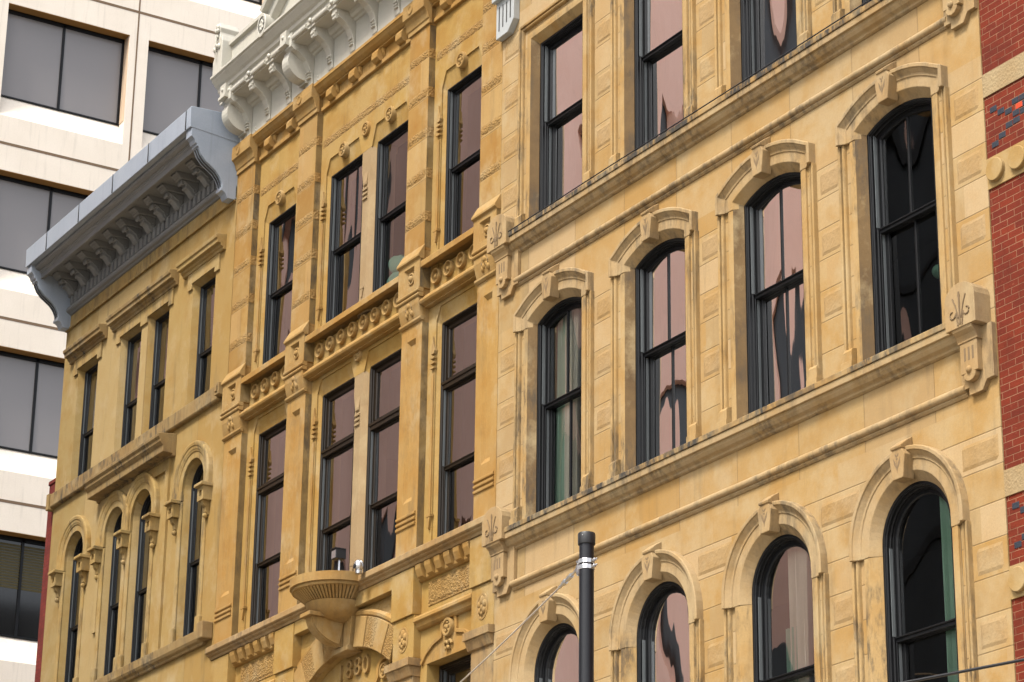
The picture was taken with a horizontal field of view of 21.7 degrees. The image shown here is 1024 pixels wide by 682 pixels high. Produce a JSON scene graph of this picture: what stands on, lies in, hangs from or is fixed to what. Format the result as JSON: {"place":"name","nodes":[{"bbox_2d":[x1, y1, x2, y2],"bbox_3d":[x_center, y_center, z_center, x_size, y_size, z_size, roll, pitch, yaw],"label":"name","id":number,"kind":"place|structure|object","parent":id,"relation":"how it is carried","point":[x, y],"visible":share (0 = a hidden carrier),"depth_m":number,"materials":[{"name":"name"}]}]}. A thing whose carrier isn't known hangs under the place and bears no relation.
{"place":"outdoors","nodes":[
{"label":"outdoors","id":0,"kind":"place"},
{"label":"pavement","id":1,"kind":"structure","parent":0,"visible":0},
{"bbox_2d":[35,478,55,681],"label":"brick party wall","id":2,"kind":"structure","parent":1,"relation":"on","point":[44,590],"depth_m":48.89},
{"bbox_2d":[0,0,263,681],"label":"office tower","id":3,"kind":"structure","parent":1,"relation":"on","point":[95,95],"depth_m":64.56,"materials":[{"name":"white concrete"}]},
{"bbox_2d":[0,534,44,640],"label":"office window","id":4,"kind":"structure","parent":3,"relation":"in","point":[21,559],"depth_m":60.86,"materials":[{"name":"black glass"}]},
{"bbox_2d":[0,351,64,457],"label":"office window","id":5,"kind":"structure","parent":3,"relation":"in","point":[31,388],"depth_m":62.35,"materials":[{"name":"grey glass"}]},
{"bbox_2d":[0,175,87,273],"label":"office window","id":6,"kind":"structure","parent":3,"relation":"in","point":[28,210],"depth_m":63.78,"materials":[{"name":"grey glass"}]},
{"bbox_2d":[1,9,124,125],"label":"office window","id":7,"kind":"structure","parent":3,"relation":"in","point":[50,64],"depth_m":65.52,"materials":[{"name":"grey glass"}]},
{"bbox_2d":[143,46,223,135],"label":"office window","id":8,"kind":"structure","parent":3,"relation":"in","point":[175,83],"depth_m":67.06,"materials":[{"name":"grey glass"}]},
{"bbox_2d":[246,0,261,4],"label":"office window","id":9,"kind":"structure","parent":3,"relation":"in","point":[254,1],"depth_m":69.13,"materials":[{"name":"grey glass"}]},
{"bbox_2d":[26,106,239,681],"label":"narrow stone building","id":10,"kind":"structure","parent":1,"relation":"on","point":[130,267],"depth_m":46.22,"materials":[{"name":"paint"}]},
{"bbox_2d":[64,536,82,681],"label":"sash window","id":11,"kind":"structure","parent":10,"relation":"in","point":[72,628],"depth_m":47.79,"materials":[{"name":"black paint"}]},
{"bbox_2d":[78,363,97,475],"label":"sash window","id":12,"kind":"structure","parent":10,"relation":"in","point":[85,412],"depth_m":49.17,"materials":[{"name":"black paint"}]},
{"bbox_2d":[104,513,121,675],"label":"sash window","id":13,"kind":"structure","parent":10,"relation":"in","point":[112,606],"depth_m":46.27,"materials":[{"name":"black paint"}]},
{"bbox_2d":[121,331,141,447],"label":"sash window","id":14,"kind":"structure","parent":10,"relation":"in","point":[128,403],"depth_m":47.57,"materials":[{"name":"black paint"}]},
{"bbox_2d":[131,494,150,661],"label":"sash window","id":15,"kind":"structure","parent":10,"relation":"in","point":[139,591],"depth_m":45.38,"materials":[{"name":"black paint"}]},
{"bbox_2d":[149,310,169,428],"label":"sash window","id":16,"kind":"structure","parent":10,"relation":"in","point":[158,325],"depth_m":46.60,"materials":[{"name":"black paint"}]},
{"bbox_2d":[183,463,202,636],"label":"sash window","id":17,"kind":"structure","parent":10,"relation":"in","point":[191,563],"depth_m":43.69,"materials":[{"name":"black paint"}]},
{"bbox_2d":[194,276,215,399],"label":"sash window","id":18,"kind":"structure","parent":10,"relation":"in","point":[201,353],"depth_m":45.10,"materials":[{"name":"black paint"}]},
{"bbox_2d":[205,0,502,681],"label":"ornate stone building","id":19,"kind":"structure","parent":1,"relation":"on","point":[358,415],"depth_m":40.07,"materials":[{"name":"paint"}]},
{"bbox_2d":[250,418,286,626],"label":"sash window","id":20,"kind":"structure","parent":19,"relation":"in","point":[263,488],"depth_m":41.71,"materials":[{"name":"brown paint"}]},
{"bbox_2d":[262,204,295,364],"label":"sash window","id":21,"kind":"structure","parent":19,"relation":"in","point":[273,241],"depth_m":43.13,"materials":[{"name":"black paint"}]},
{"bbox_2d":[316,377,354,570],"bbox_3d":[-2.551,2.303,39.556,0.165,3.472,1.104,13,-24,-29],"label":"sash window","id":22,"kind":"structure","parent":19,"relation":"in","point":[329,450],"depth_m":39.94,"materials":[{"name":"brown paint"}]},
{"bbox_2d":[330,547,345,569],"bbox_3d":[-2.487,3.211,38.041,0.180,0.505,0.160,13,-24,-29],"label":"floodlight","id":23,"kind":"object","parent":19,"relation":"on","point":[338,554],"visible":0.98,"depth_m":38.05,"materials":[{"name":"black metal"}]},
{"bbox_2d":[325,154,362,340],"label":"sash window","id":24,"kind":"structure","parent":19,"relation":"in","point":[334,252],"depth_m":41.33,"materials":[{"name":"black paint"}]},
{"bbox_2d":[353,559,363,574],"bbox_3d":[-2.161,3.174,37.505,0.151,0.205,0.140,13,-24,-29],"label":"dome camera","id":25,"kind":"object","parent":19,"relation":"attached to","point":[358,565],"visible":1,"depth_m":37.46,"materials":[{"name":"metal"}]},
{"bbox_2d":[363,349,400,572],"bbox_3d":[-1.770,1.856,38.343,0.165,3.472,1.084,13,-24,-29],"label":"sash window","id":26,"kind":"structure","parent":19,"relation":"in","point":[376,423],"depth_m":38.72,"materials":[{"name":"brown paint"}]},
{"bbox_2d":[372,120,407,292],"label":"sash window","id":27,"kind":"structure","parent":19,"relation":"in","point":[381,217],"depth_m":40.14,"materials":[{"name":"black paint"}]},
{"bbox_2d":[386,272,398,283],"bbox_3d":[-1.627,-0.912,39.768,0.554,0.296,0.257,-22,-24,37],"label":"cushion","id":28,"kind":"object","parent":19,"relation":"on","point":[392,276],"visible":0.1,"depth_m":39.77,"materials":[{"name":"green fabric"}]},
{"bbox_2d":[388,255,403,272],"bbox_3d":[-1.624,-1.145,39.856,0.525,0.301,0.263,-7,-15,42],"label":"cushion","id":29,"kind":"object","parent":28,"relation":"on","point":[394,262],"visible":0.4,"depth_m":39.82,"materials":[{"name":"green fabric"}]},
{"bbox_2d":[439,654,470,681],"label":"sash window","id":30,"kind":"structure","parent":19,"relation":"in","point":[447,672],"depth_m":35.80,"materials":[{"name":"brown paint"}]},
{"bbox_2d":[437,302,476,536],"bbox_3d":[-0.663,1.222,36.625,0.165,3.472,1.084,13,-24,-29],"label":"sash window","id":31,"kind":"structure","parent":19,"relation":"in","point":[450,382],"depth_m":37.00,"materials":[{"name":"brown paint"}]},
{"bbox_2d":[444,65,481,263],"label":"sash window","id":32,"kind":"structure","parent":19,"relation":"in","point":[452,168],"depth_m":38.41,"materials":[{"name":"black paint"}]},
{"bbox_2d":[575,531,597,681],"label":"utility pole","id":33,"kind":"object","parent":1,"relation":"on","point":[586,565],"visible":1,"depth_m":26.70,"materials":[{"name":"black metal"}]},
{"bbox_2d":[460,570,575,681],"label":"guy wire","id":34,"kind":"object","parent":33,"relation":"attached to","point":[569,577],"visible":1,"depth_m":28.70,"materials":[{"name":"metal"}]},
{"bbox_2d":[902,658,1023,681],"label":"power cable","id":35,"kind":"object","parent":33,"relation":"attached to","point":[969,670],"visible":1,"depth_m":21.52,"materials":[{"name":"black rubber"}]},
{"bbox_2d":[482,0,1015,681],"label":"arched stone building","id":36,"kind":"structure","parent":1,"relation":"on","point":[736,230],"depth_m":31.07,"materials":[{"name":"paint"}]},
{"bbox_2d":[534,623,578,681],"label":"sash window","id":37,"kind":"structure","parent":36,"relation":"in","point":[557,660],"depth_m":33.17,"materials":[{"name":"pink glass"}]},
{"bbox_2d":[536,297,580,512],"bbox_3d":[0.707,0.812,34.196,0.220,2.817,1.144,13,-24,-29],"label":"sash window","id":38,"kind":"structure","parent":36,"relation":"in","point":[546,403],"depth_m":34.51,"materials":[{"name":"black paint"}]},
{"bbox_2d":[554,316,564,503],"bbox_3d":[0.656,0.899,34.630,0.117,3.000,0.220,13,-24,-29],"label":"curtain","id":39,"kind":"object","parent":36,"relation":"hanging from","point":[559,458],"visible":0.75,"depth_m":34.54,"materials":[{"name":"green fabric"}]},
{"bbox_2d":[539,13,582,211],"bbox_3d":[0.757,-2.964,35.623,0.220,2.692,1.144,13,-24,-29],"label":"sash window","id":40,"kind":"structure","parent":36,"relation":"in","point":[560,146],"depth_m":35.84,"materials":[{"name":"pink glass"}]},
{"bbox_2d":[564,308,580,499],"bbox_3d":[0.784,0.812,34.396,0.117,3.000,0.340,13,-24,-29],"label":"curtain","id":41,"kind":"object","parent":36,"relation":"hanging from","point":[575,348],"visible":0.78,"depth_m":34.33,"materials":[{"name":"beige fabric"}]},
{"bbox_2d":[634,0,682,150],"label":"sash window","id":42,"kind":"structure","parent":36,"relation":"in","point":[658,53],"depth_m":33.91,"materials":[{"name":"pink glass"}]},
{"bbox_2d":[635,238,686,465],"bbox_3d":[1.902,0.128,32.342,0.220,2.817,1.144,13,-24,-29],"label":"sash window","id":43,"kind":"structure","parent":36,"relation":"in","point":[660,322],"depth_m":32.51,"materials":[{"name":"pink glass"}]},
{"bbox_2d":[637,581,689,681],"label":"sash window","id":44,"kind":"structure","parent":36,"relation":"in","point":[663,626],"depth_m":31.24,"materials":[{"name":"pink glass"}]},
{"bbox_2d":[740,0,796,82],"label":"sash window","id":45,"kind":"structure","parent":36,"relation":"in","point":[768,27],"depth_m":31.95,"materials":[{"name":"black paint"}]},
{"bbox_2d":[744,172,805,413],"bbox_3d":[3.097,-0.556,30.487,0.220,2.817,1.144,13,-24,-29],"label":"sash window","id":46,"kind":"structure","parent":36,"relation":"in","point":[776,358],"depth_m":30.64,"materials":[{"name":"pink glass"}]},
{"bbox_2d":[752,534,814,681],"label":"sash window","id":47,"kind":"structure","parent":36,"relation":"in","point":[767,564],"depth_m":29.50,"materials":[{"name":"black paint"}]},
{"bbox_2d":[786,626,797,681],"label":"curtain","id":48,"kind":"object","parent":36,"relation":"hanging from","point":[788,650],"visible":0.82,"depth_m":29.25,"materials":[{"name":"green fabric"}]},
{"bbox_2d":[788,547,814,681],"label":"curtain","id":49,"kind":"object","parent":36,"relation":"hanging from","point":[800,593],"visible":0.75,"depth_m":29.23,"materials":[{"name":"beige fabric"}]},
{"bbox_2d":[867,98,941,354],"bbox_3d":[4.292,-1.240,28.633,0.220,2.817,1.144,13,-24,-29],"label":"sash window","id":50,"kind":"structure","parent":36,"relation":"in","point":[881,230],"depth_m":28.92,"materials":[{"name":"black paint"}]},
{"bbox_2d":[882,481,958,681],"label":"sash window","id":51,"kind":"structure","parent":36,"relation":"in","point":[897,640],"depth_m":27.55,"materials":[{"name":"black paint"}]},
{"bbox_2d":[932,264,938,278],"bbox_3d":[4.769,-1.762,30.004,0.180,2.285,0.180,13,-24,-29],"label":"lamp globe","id":52,"kind":"object","parent":36,"relation":"hanging from","point":[935,271],"visible":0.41,"depth_m":29.58,"materials":[{"name":"green glass"}]},
{"bbox_2d":[939,496,957,681],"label":"curtain","id":53,"kind":"object","parent":36,"relation":"hanging from","point":[951,646],"visible":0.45,"depth_m":27.12,"materials":[{"name":"green fabric"}]},
{"bbox_2d":[979,0,1023,681],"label":"red brick building","id":54,"kind":"structure","parent":1,"relation":"on","point":[1002,33],"depth_m":26.92,"materials":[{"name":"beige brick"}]}
]}

